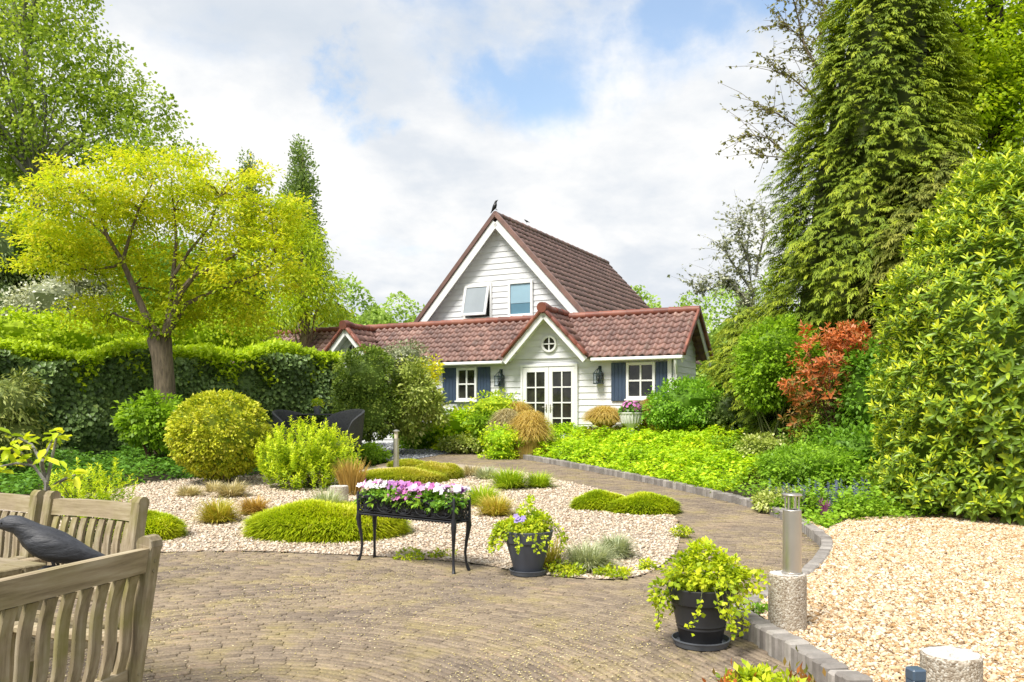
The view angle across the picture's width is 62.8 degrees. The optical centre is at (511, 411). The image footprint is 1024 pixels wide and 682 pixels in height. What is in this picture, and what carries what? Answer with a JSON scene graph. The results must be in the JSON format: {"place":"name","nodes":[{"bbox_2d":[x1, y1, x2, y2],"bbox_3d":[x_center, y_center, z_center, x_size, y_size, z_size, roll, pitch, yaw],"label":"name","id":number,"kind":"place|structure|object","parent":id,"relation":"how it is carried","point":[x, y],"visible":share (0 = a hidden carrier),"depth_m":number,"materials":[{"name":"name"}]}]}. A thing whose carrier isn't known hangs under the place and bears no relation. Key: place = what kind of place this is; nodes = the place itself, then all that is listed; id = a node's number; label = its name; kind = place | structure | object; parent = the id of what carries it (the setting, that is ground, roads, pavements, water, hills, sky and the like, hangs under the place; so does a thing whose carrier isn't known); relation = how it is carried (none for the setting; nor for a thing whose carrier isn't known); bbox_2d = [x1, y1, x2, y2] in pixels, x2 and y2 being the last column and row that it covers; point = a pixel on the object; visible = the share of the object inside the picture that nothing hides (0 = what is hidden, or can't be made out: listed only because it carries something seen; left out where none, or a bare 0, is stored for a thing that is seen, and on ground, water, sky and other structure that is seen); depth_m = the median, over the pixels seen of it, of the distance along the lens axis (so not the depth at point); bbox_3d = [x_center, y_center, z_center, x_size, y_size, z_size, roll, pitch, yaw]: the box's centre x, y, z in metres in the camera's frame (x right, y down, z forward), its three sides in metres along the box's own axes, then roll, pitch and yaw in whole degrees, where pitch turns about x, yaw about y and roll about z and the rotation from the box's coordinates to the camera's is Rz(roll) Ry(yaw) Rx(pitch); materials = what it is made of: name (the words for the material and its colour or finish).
{"place":"outdoors","nodes":[
{"label":"outdoors","id":0,"kind":"place"},
{"bbox_2d":[1,211,287,327],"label":"green thicket","id":1,"kind":"object","parent":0,"point":[149,286],"visible":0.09,"depth_m":27.36,"materials":[{"name":"green plant"}]},
{"bbox_2d":[0,459,319,494],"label":"planting soil","id":2,"kind":"structure","parent":0,"point":[153,478],"depth_m":14.30,"materials":[{"name":"brown soil"}]},
{"bbox_2d":[0,366,60,462],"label":"pieris","id":3,"kind":"object","parent":2,"relation":"on","point":[19,405],"visible":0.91,"depth_m":13.82,"materials":[{"name":"green plant"}]},
{"bbox_2d":[109,387,184,473],"bbox_3d":[-6.417,0.372,15.204,1.569,1.630,1.393,0,0,0],"label":"hydrangea","id":4,"kind":"object","parent":2,"relation":"on","point":[141,421],"visible":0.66,"depth_m":14.87,"materials":[{"name":"green plant"}]},
{"bbox_2d":[0,138,326,466],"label":"golden tree","id":5,"kind":"object","parent":2,"relation":"on","point":[114,206],"visible":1,"depth_m":15.80,"materials":[{"name":"plant"}]},
{"bbox_2d":[0,336,349,460],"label":"ivy hedge","id":6,"kind":"object","parent":2,"relation":"on","point":[87,388],"visible":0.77,"depth_m":17.82,"materials":[{"name":"green plant"}]},
{"bbox_2d":[0,441,361,494],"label":"hedge foot cover","id":7,"kind":"object","parent":2,"relation":"on","point":[15,480],"visible":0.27,"depth_m":14.13,"materials":[{"name":"green plant"}]},
{"bbox_2d":[272,410,315,447],"bbox_3d":[-4.518,0.535,17.417,0.874,1.135,0.941,0,0,30],"label":"wicker chair","id":8,"kind":"object","parent":2,"relation":"on","point":[279,417],"visible":0.28,"depth_m":17.69,"materials":[{"name":"wicker"}]},
{"bbox_2d":[320,409,364,460],"bbox_3d":[-3.365,0.519,16.626,0.941,1.135,0.874,0,0,40],"label":"wicker chair","id":9,"kind":"object","parent":2,"relation":"on","point":[351,421],"visible":0.44,"depth_m":16.86,"materials":[{"name":"wicker"}]},
{"bbox_2d":[350,441,392,464],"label":"strawberry clump","id":10,"kind":"object","parent":2,"relation":"on","point":[374,454],"visible":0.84,"depth_m":17.41,"materials":[{"name":"green plant"}]},
{"bbox_2d":[0,464,679,579],"bbox_3d":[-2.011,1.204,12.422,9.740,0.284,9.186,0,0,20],"label":"gravel island","id":11,"kind":"structure","parent":0,"point":[413,538],"depth_m":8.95,"materials":[{"name":"beige gravel"}]},
{"bbox_2d":[41,457,137,542],"bbox_3d":[-4.329,0.919,8.582,0.923,0.918,0.789,0,0,-32],"label":"euphorbia","id":12,"kind":"object","parent":11,"relation":"on","point":[99,492],"visible":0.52,"depth_m":8.55,"materials":[{"name":"green plant"}]},
{"bbox_2d":[103,509,188,541],"bbox_3d":[-3.867,1.215,8.834,0.952,0.359,0.826,0,0,0],"label":"grass mound","id":13,"kind":"object","parent":11,"relation":"on","point":[166,526],"depth_m":8.70,"materials":[{"name":"green plant"}]},
{"bbox_2d":[190,494,245,523],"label":"grass tuft","id":14,"kind":"object","parent":11,"relation":"on","point":[214,512],"visible":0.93,"depth_m":9.68,"materials":[{"name":"yellow plant"}]},
{"bbox_2d":[163,387,274,482],"bbox_3d":[-4.740,0.426,13.612,1.740,1.624,1.726,0,0,0],"label":"clipped euonymus","id":15,"kind":"object","parent":11,"relation":"on","point":[216,435],"visible":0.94,"depth_m":13.13,"materials":[{"name":"yellow plant"}]},
{"bbox_2d":[208,477,257,497],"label":"grass tuft","id":16,"kind":"object","parent":11,"relation":"on","point":[235,489],"visible":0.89,"depth_m":11.89,"materials":[{"name":"beige plant"}]},
{"bbox_2d":[233,493,272,514],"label":"grass tuft","id":17,"kind":"object","parent":11,"relation":"on","point":[249,507],"visible":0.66,"depth_m":10.25,"materials":[{"name":"brown plant"}]},
{"bbox_2d":[254,415,363,490],"bbox_3d":[-3.152,0.655,12.994,1.538,1.198,1.393,0,0,-33],"label":"euphorbia","id":18,"kind":"object","parent":11,"relation":"on","point":[293,464],"visible":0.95,"depth_m":12.79,"materials":[{"name":"green plant"}]},
{"bbox_2d":[239,498,412,543],"bbox_3d":[-1.988,1.160,9.024,1.951,0.503,1.325,0,0,0],"label":"grass mound","id":19,"kind":"object","parent":11,"relation":"on","point":[311,520],"depth_m":8.63,"materials":[{"name":"green plant"}]},
{"bbox_2d":[330,456,369,495],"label":"ornamental grass tuft","id":20,"kind":"object","parent":11,"relation":"on","point":[350,476],"visible":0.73,"depth_m":12.09,"materials":[{"name":"brown plant"}]},
{"bbox_2d":[362,466,448,482],"bbox_3d":[-1.812,1.060,13.895,1.684,0.322,1.011,0,0,0],"label":"grass mound","id":21,"kind":"object","parent":11,"relation":"on","point":[410,474],"depth_m":13.61,"materials":[{"name":"green plant"}]},
{"bbox_2d":[414,461,465,479],"bbox_3d":[-1.299,1.027,14.401,1.092,0.383,0.917,0,0,0],"label":"grass mound","id":22,"kind":"object","parent":11,"relation":"on","point":[453,470],"depth_m":14.21,"materials":[{"name":"plant"}]},
{"bbox_2d":[473,491,518,516],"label":"grass tuft","id":23,"kind":"object","parent":11,"relation":"on","point":[499,507],"visible":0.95,"depth_m":10.18,"materials":[{"name":"yellow plant"}]},
{"bbox_2d":[478,464,534,489],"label":"grass tuft","id":24,"kind":"object","parent":11,"relation":"on","point":[504,479],"visible":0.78,"depth_m":12.80,"materials":[{"name":"green plant"}]},
{"bbox_2d":[544,558,588,577],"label":"creeping plant","id":25,"kind":"object","parent":11,"relation":"on","point":[571,572],"visible":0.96,"depth_m":6.88,"materials":[{"name":"green plant"}]},
{"bbox_2d":[544,536,626,573],"bbox_3d":[0.632,1.210,7.150,0.761,0.292,0.738,0,0,0],"label":"grass tuft","id":26,"kind":"object","parent":11,"relation":"on","point":[592,557],"visible":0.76,"depth_m":7.06,"materials":[{"name":"green plant"}]},
{"bbox_2d":[568,489,625,510],"bbox_3d":[1.150,1.161,10.873,0.895,0.329,0.688,0,0,0],"label":"grass mound","id":27,"kind":"object","parent":11,"relation":"on","point":[597,499],"depth_m":10.70,"materials":[{"name":"green plant"}]},
{"bbox_2d":[592,562,633,579],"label":"creeping plant","id":28,"kind":"object","parent":11,"relation":"on","point":[623,573],"visible":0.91,"depth_m":6.82,"materials":[{"name":"green plant"}]},
{"bbox_2d":[592,530,642,558],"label":"grass tuft","id":29,"kind":"object","parent":11,"relation":"on","point":[621,545],"visible":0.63,"depth_m":7.67,"materials":[{"name":"green plant"}]},
{"bbox_2d":[607,490,682,515],"bbox_3d":[1.673,1.164,10.581,1.003,0.333,0.771,0,0,0],"label":"grass mound","id":30,"kind":"object","parent":11,"relation":"on","point":[644,502],"depth_m":10.38,"materials":[{"name":"green plant"}]},
{"bbox_2d":[3,541,807,681],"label":"patio","id":31,"kind":"structure","parent":0,"point":[535,597],"depth_m":5.27,"materials":[{"name":"brick"}]},
{"bbox_2d":[0,490,45,573],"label":"garden chair","id":32,"kind":"object","parent":31,"relation":"on","point":[31,504],"visible":0.39,"depth_m":4.06,"materials":[{"name":"brown wood"}]},
{"bbox_2d":[0,557,45,613],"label":"garden table","id":33,"kind":"object","parent":31,"relation":"on","point":[10,567],"visible":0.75,"depth_m":3.30,"materials":[{"name":"brown wood"}]},
{"bbox_2d":[0,515,104,569],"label":"bird statue","id":34,"kind":"object","parent":33,"relation":"on","point":[53,545],"visible":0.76,"depth_m":3.17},
{"bbox_2d":[0,534,162,681],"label":"garden chair","id":35,"kind":"object","parent":31,"relation":"on","point":[137,567],"visible":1,"depth_m":2.34,"materials":[{"name":"brown wood"}]},
{"bbox_2d":[15,491,149,681],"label":"garden chair","id":36,"kind":"object","parent":31,"relation":"on","point":[133,513],"visible":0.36,"depth_m":3.79,"materials":[{"name":"brown wood"}]},
{"bbox_2d":[354,478,473,573],"bbox_3d":[-0.869,0.981,7.356,1.292,0.752,0.431,0,0,35],"label":"flower stand","id":37,"kind":"object","parent":31,"relation":"on","point":[416,501],"visible":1,"depth_m":7.22,"materials":[{"name":"black metal"}]},
{"bbox_2d":[486,493,568,576],"bbox_3d":[0.114,1.017,6.909,0.690,0.666,0.586,0,0,22],"label":"flower pot","id":38,"kind":"object","parent":31,"relation":"on","point":[528,540],"visible":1,"depth_m":6.85,"materials":[{"name":"plastic"}]},
{"bbox_2d":[47,529,1023,681],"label":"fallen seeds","id":39,"kind":"object","parent":31,"relation":"on","point":[460,624],"visible":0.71,"depth_m":5.22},
{"bbox_2d":[646,535,770,650],"bbox_3d":[1.103,1.038,4.862,0.615,0.625,0.650,0,0,-39],"label":"flower pot","id":40,"kind":"object","parent":31,"relation":"on","point":[702,602],"visible":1,"depth_m":4.75,"materials":[{"name":"plastic"}]},
{"bbox_2d":[702,646,825,681],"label":"potted heather","id":41,"kind":"object","parent":31,"relation":"on","point":[759,673],"visible":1,"depth_m":3.01,"materials":[{"name":"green plant"}]},
{"bbox_2d":[4,452,816,681],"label":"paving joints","id":42,"kind":"object","parent":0,"point":[424,559],"visible":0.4,"depth_m":7.65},
{"bbox_2d":[0,0,1021,332],"label":"sky","id":43,"kind":"structure","parent":0,"point":[600,126],"materials":[{"name":"white"}]},
{"bbox_2d":[363,441,699,466],"bbox_3d":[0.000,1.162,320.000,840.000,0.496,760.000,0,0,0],"label":"ground","id":44,"kind":"structure","parent":0,"point":[382,463],"depth_m":17.52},
{"bbox_2d":[0,207,46,311],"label":"dark spruce","id":45,"kind":"object","parent":44,"relation":"on","point":[7,278],"visible":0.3,"depth_m":26.68,"materials":[{"name":"green plant"}]},
{"bbox_2d":[0,427,88,491],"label":"fig sapling","id":46,"kind":"object","parent":44,"relation":"on","point":[55,438],"visible":0.96,"depth_m":5.88,"materials":[{"name":"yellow plant"}]},
{"bbox_2d":[0,258,122,324],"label":"hawthorn","id":47,"kind":"object","parent":44,"relation":"on","point":[48,292],"visible":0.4,"depth_m":23.39,"materials":[{"name":"white plant"}]},
{"bbox_2d":[0,0,210,277],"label":"poplar","id":48,"kind":"object","parent":44,"relation":"on","point":[23,147],"visible":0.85,"depth_m":29.52,"materials":[{"name":"green plant"}]},
{"bbox_2d":[0,301,280,356],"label":"tall shrubbery","id":49,"kind":"object","parent":44,"relation":"on","point":[16,325],"visible":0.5,"depth_m":21.60,"materials":[{"name":"green plant"}]},
{"bbox_2d":[234,149,268,264],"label":"lombardy poplar","id":50,"kind":"object","parent":44,"relation":"on","point":[250,163],"visible":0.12,"depth_m":49.85,"materials":[{"name":"green plant"}]},
{"bbox_2d":[244,188,359,347],"bbox_3d":[-6.378,-2.946,25.712,3.093,7.599,4.508,0,0,0],"label":"willow","id":51,"kind":"object","parent":44,"relation":"on","point":[301,307],"visible":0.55,"depth_m":24.81,"materials":[{"name":"green plant"}]},
{"bbox_2d":[277,133,333,328],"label":"lombardy poplar","id":52,"kind":"object","parent":44,"relation":"on","point":[301,174],"visible":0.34,"depth_m":45.74,"materials":[{"name":"green plant"}]},
{"bbox_2d":[69,269,799,386],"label":"woods","id":53,"kind":"object","parent":44,"relation":"on","point":[350,297],"visible":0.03,"depth_m":60.80,"materials":[{"name":"green plant"}]},
{"bbox_2d":[112,300,798,379],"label":"woods undergrowth","id":54,"kind":"object","parent":44,"relation":"on","point":[385,313],"depth_m":63.09,"materials":[{"name":"green plant"}]},
{"bbox_2d":[230,211,713,449],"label":"white house","id":55,"kind":"structure","parent":44,"relation":"on","point":[548,324],"depth_m":22.15,"materials":[{"name":"tile"}]},
{"bbox_2d":[454,367,477,401],"bbox_3d":[-1.197,-0.686,22.042,0.675,0.904,0.110,0,0,27],"label":"window","id":56,"kind":"structure","parent":55,"relation":"in","point":[466,378],"depth_m":22.05,"materials":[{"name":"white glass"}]},
{"bbox_2d":[461,284,489,315],"bbox_3d":[-1.071,-3.230,24.449,0.822,0.939,0.050,0,-15,27],"label":"open window","id":57,"kind":"structure","parent":55,"relation":"in","point":[475,298],"depth_m":24.44,"materials":[{"name":"white glass"}]},
{"bbox_2d":[508,280,532,316],"bbox_3d":[0.234,-3.180,23.888,0.852,1.051,0.110,0,0,28],"label":"window","id":58,"kind":"structure","parent":55,"relation":"in","point":[520,293],"depth_m":23.91,"materials":[{"name":"blue glass"}]},
{"bbox_2d":[523,367,548,423],"bbox_3d":[0.589,-0.080,21.095,0.712,2.040,0.109,0,0,28],"label":"door","id":59,"kind":"structure","parent":55,"relation":"in","point":[535,379],"depth_m":21.11,"materials":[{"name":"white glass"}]},
{"bbox_2d":[549,366,574,446],"bbox_3d":[1.225,-0.080,20.765,0.712,2.040,0.109,0,0,27],"label":"door","id":60,"kind":"structure","parent":55,"relation":"in","point":[561,379],"depth_m":20.77,"materials":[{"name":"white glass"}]},
{"bbox_2d":[624,362,655,400],"bbox_3d":[3.036,-0.701,19.837,0.772,0.908,0.110,0,0,28],"label":"window","id":61,"kind":"structure","parent":55,"relation":"in","point":[640,376],"depth_m":19.85,"materials":[{"name":"white glass"}]},
{"bbox_2d":[475,421,530,459],"bbox_3d":[-0.207,0.687,18.285,1.086,0.948,1.184,0,0,-22],"label":"creeping jenny","id":62,"kind":"object","parent":44,"relation":"on","point":[499,437],"visible":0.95,"depth_m":18.08,"materials":[{"name":"green plant"}]},
{"bbox_2d":[519,454,832,631],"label":"path kerb","id":63,"kind":"structure","parent":44,"relation":"on","point":[822,539],"depth_m":11.70,"materials":[{"name":"concrete"}]},
{"bbox_2d":[667,189,779,315],"bbox_3d":[8.086,-4.526,32.041,4.381,7.767,2.055,0,0,0],"label":"grey birch","id":64,"kind":"object","parent":44,"relation":"on","point":[728,282],"visible":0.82,"depth_m":31.86,"materials":[{"name":"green plant"}]},
{"bbox_2d":[715,0,845,182],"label":"young maple","id":65,"kind":"object","parent":44,"relation":"on","point":[771,111],"visible":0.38,"depth_m":21.11,"materials":[{"name":"green plant"}]},
{"bbox_2d":[732,610,872,681],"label":"kerb","id":66,"kind":"structure","parent":44,"relation":"on","point":[773,640],"depth_m":4.45,"materials":[{"name":"concrete"}]},
{"bbox_2d":[376,451,819,604],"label":"path","id":67,"kind":"structure","parent":0,"point":[716,520],"depth_m":10.20,"materials":[{"name":"brick"}]},
{"bbox_2d":[548,445,945,527],"bbox_3d":[8.000,1.084,15.616,16.000,0.427,13.768,0,0,0],"label":"planting bed","id":68,"kind":"object","parent":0,"point":[735,492],"visible":0.16,"depth_m":12.91,"materials":[{"name":"soil"}]},
{"bbox_2d":[507,409,558,457],"bbox_3d":[0.388,0.492,18.501,1.336,1.066,1.361,0,0,0],"label":"bronze sedge","id":69,"kind":"object","parent":68,"relation":"on","point":[530,425],"visible":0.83,"depth_m":18.20,"materials":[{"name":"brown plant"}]},
{"bbox_2d":[579,405,625,447],"bbox_3d":[2.167,0.422,19.605,1.308,1.136,1.346,0,0,0],"label":"bronze sedge","id":70,"kind":"object","parent":68,"relation":"on","point":[602,415],"visible":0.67,"depth_m":19.30,"materials":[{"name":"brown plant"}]},
{"bbox_2d":[617,400,644,432],"bbox_3d":[2.695,0.383,18.990,0.632,1.252,0.672,0,0,0],"label":"flower urn","id":71,"kind":"object","parent":68,"relation":"on","point":[630,417],"visible":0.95,"depth_m":18.84,"materials":[{"name":"white ceramic"}]},
{"bbox_2d":[516,419,763,491],"bbox_3d":[3.437,0.617,17.254,6.919,1.221,10.653,0,0,0],"label":"lime ground cover","id":72,"kind":"object","parent":68,"relation":"on","point":[694,459],"visible":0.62,"depth_m":15.98,"materials":[{"name":"green plant"}]},
{"bbox_2d":[640,374,733,433],"bbox_3d":[3.955,-0.089,18.426,2.354,1.447,1.939,0,0,0],"label":"rounded bush","id":73,"kind":"object","parent":68,"relation":"on","point":[686,401],"visible":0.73,"depth_m":17.93,"materials":[{"name":"green plant"}]},
{"bbox_2d":[697,307,757,457],"bbox_3d":[5.061,-0.505,18.514,2.361,3.579,2.259,0,0,-45],"label":"cypress","id":74,"kind":"object","parent":68,"relation":"on","point":[730,337],"visible":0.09,"depth_m":18.31,"materials":[{"name":"green plant"}]},
{"bbox_2d":[704,389,787,437],"bbox_3d":[5.040,0.099,17.403,2.093,1.178,1.829,0,0,0],"label":"dark underplanting","id":75,"kind":"object","parent":68,"relation":"on","point":[722,413],"visible":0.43,"depth_m":17.34,"materials":[{"name":"green plant"}]},
{"bbox_2d":[733,431,792,482],"bbox_3d":[4.075,0.813,13.554,0.979,1.003,0.962,0,0,0],"label":"golden euonymus","id":76,"kind":"object","parent":68,"relation":"on","point":[757,443],"visible":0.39,"depth_m":13.42,"materials":[{"name":"green plant"}]},
{"bbox_2d":[728,312,826,441],"bbox_3d":[4.795,-0.315,15.226,1.762,3.000,1.688,0,0,0],"label":"round acacia","id":77,"kind":"object","parent":68,"relation":"on","point":[762,368],"visible":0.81,"depth_m":14.91,"materials":[{"name":"green plant"}]},
{"bbox_2d":[750,485,818,513],"bbox_3d":[3.459,1.143,10.621,0.907,0.438,0.896,0,0,0],"label":"pale lamium","id":78,"kind":"object","parent":68,"relation":"on","point":[762,500],"visible":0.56,"depth_m":10.49,"materials":[{"name":"green plant"}]},
{"bbox_2d":[753,440,876,492],"bbox_3d":[4.374,0.820,12.212,1.706,0.837,1.717,0,0,0],"label":"corydalis","id":79,"kind":"object","parent":68,"relation":"on","point":[795,464],"visible":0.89,"depth_m":11.75,"materials":[{"name":"green plant"}]},
{"bbox_2d":[766,478,871,514],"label":"bugle flowers","id":80,"kind":"object","parent":68,"relation":"on","point":[801,503],"visible":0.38,"depth_m":10.31,"materials":[{"name":"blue plant"}]},
{"bbox_2d":[775,319,880,447],"bbox_3d":[4.984,-0.115,13.185,1.715,2.707,1.287,0,0,0],"label":"photinia","id":81,"kind":"object","parent":68,"relation":"on","point":[813,375],"visible":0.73,"depth_m":13.06,"materials":[{"name":"red plant"}]},
{"bbox_2d":[708,425,950,527],"bbox_3d":[7.456,0.673,15.641,9.203,1.267,13.310,0,0,0],"label":"green ground cover","id":82,"kind":"object","parent":68,"relation":"on","point":[815,482],"visible":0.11,"depth_m":11.02,"materials":[{"name":"green plant"}]},
{"bbox_2d":[703,0,990,473],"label":"cypress","id":83,"kind":"object","parent":68,"relation":"on","point":[876,136],"visible":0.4,"depth_m":15.62,"materials":[{"name":"green plant"}]},
{"bbox_2d":[806,334,919,486],"bbox_3d":[5.276,0.000,12.620,1.617,2.392,2.261,0,0,40],"label":"leafy understorey","id":84,"kind":"object","parent":68,"relation":"on","point":[855,398],"visible":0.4,"depth_m":12.59,"materials":[{"name":"green plant"}]},
{"bbox_2d":[831,494,905,518],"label":"campanula clump","id":85,"kind":"object","parent":68,"relation":"on","point":[871,513],"visible":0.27,"depth_m":9.94,"materials":[{"name":"green plant"}]},
{"bbox_2d":[800,480,961,527],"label":"verge leaves","id":86,"kind":"object","parent":68,"relation":"on","point":[891,509],"visible":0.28,"depth_m":9.70,"materials":[{"name":"green plant"}]},
{"bbox_2d":[820,150,1014,477],"bbox_3d":[7.628,-1.609,14.911,4.181,6.031,4.263,0,0,-18],"label":"yew","id":87,"kind":"object","parent":68,"relation":"on","point":[927,195],"visible":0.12,"depth_m":14.41,"materials":[{"name":"green plant"}]},
{"bbox_2d":[830,0,1023,221],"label":"lime tree","id":88,"kind":"object","parent":68,"relation":"on","point":[998,48],"visible":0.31,"depth_m":18.27,"materials":[{"name":"green plant"}]},
{"bbox_2d":[852,141,1023,525],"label":"cherry laurel","id":89,"kind":"object","parent":68,"relation":"on","point":[962,433],"visible":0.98,"depth_m":9.56,"materials":[{"name":"green plant"}]},
{"bbox_2d":[752,511,1023,681],"bbox_3d":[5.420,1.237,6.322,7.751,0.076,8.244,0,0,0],"label":"gravel drive","id":90,"kind":"structure","parent":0,"point":[943,514],"depth_m":5.79,"materials":[{"name":"beige gravel"}]},
{"bbox_2d":[768,493,806,631],"bbox_3d":[1.621,0.908,4.942,0.220,0.848,0.220,0,0,0],"label":"garden lamp","id":91,"kind":"object","parent":90,"relation":"on","point":[787,599],"visible":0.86,"depth_m":4.89,"materials":[{"name":"stone"}]},
{"bbox_2d":[919,645,983,681],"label":"concrete post","id":92,"kind":"object","parent":90,"relation":"on","point":[940,663],"visible":0.93,"depth_m":3.28,"materials":[{"name":"beige concrete"}]},
{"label":"slate chippings","id":93,"kind":"structure","parent":0,"visible":0},
{"bbox_2d":[361,442,460,461],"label":"slate gravel","id":94,"kind":"structure","parent":93,"relation":"on","point":[407,453],"depth_m":19.73,"materials":[{"name":"grey gravel"}]},
{"bbox_2d":[327,343,404,441],"bbox_3d":[-3.230,-0.406,19.003,1.807,2.287,1.727,0,0,37],"label":"viburnum","id":95,"kind":"object","parent":94,"relation":"on","point":[367,386],"visible":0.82,"depth_m":18.60,"materials":[{"name":"green plant"}]},
{"bbox_2d":[379,338,432,382],"bbox_3d":[-2.616,-0.708,20.335,1.488,2.129,1.508,0,0,0],"label":"grey olive bush","id":96,"kind":"object","parent":94,"relation":"on","point":[405,351],"visible":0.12,"depth_m":20.00,"materials":[{"name":"green plant"}]},
{"bbox_2d":[385,353,453,446],"bbox_3d":[-2.177,-0.236,19.191,1.746,2.167,1.504,0,0,0],"label":"spotted laurel","id":97,"kind":"object","parent":94,"relation":"on","point":[422,401],"visible":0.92,"depth_m":18.95,"materials":[{"name":"green plant"}]},
{"bbox_2d":[390,420,443,449],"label":"geranium clump","id":98,"kind":"object","parent":93,"relation":"on","point":[425,444],"visible":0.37,"depth_m":20.78,"materials":[{"name":"green plant"}]},
{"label":"border soil","id":99,"kind":"structure","parent":0,"visible":0},
{"bbox_2d":[427,405,474,451],"bbox_3d":[-1.358,0.503,20.636,1.563,1.315,1.550,0,0,0],"label":"lady mantle","id":100,"kind":"object","parent":99,"relation":"on","point":[456,422],"visible":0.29,"depth_m":20.24,"materials":[{"name":"green plant"}]},
{"bbox_2d":[436,431,487,453],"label":"variegated ground ivy","id":101,"kind":"object","parent":99,"relation":"on","point":[463,443],"visible":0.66,"depth_m":19.50,"materials":[{"name":"green plant"}]},
{"bbox_2d":[461,407,497,453],"bbox_3d":[-0.574,0.488,19.776,1.304,1.297,1.311,0,0,0],"label":"peony","id":102,"kind":"object","parent":99,"relation":"on","point":[480,421],"visible":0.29,"depth_m":19.50,"materials":[{"name":"green plant"}]},
{"bbox_2d":[460,388,527,451],"bbox_3d":[-0.374,0.294,19.914,1.482,1.669,1.560,0,0,-42],"label":"spiraea","id":103,"kind":"object","parent":99,"relation":"on","point":[492,402],"visible":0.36,"depth_m":19.58,"materials":[{"name":"green plant"}]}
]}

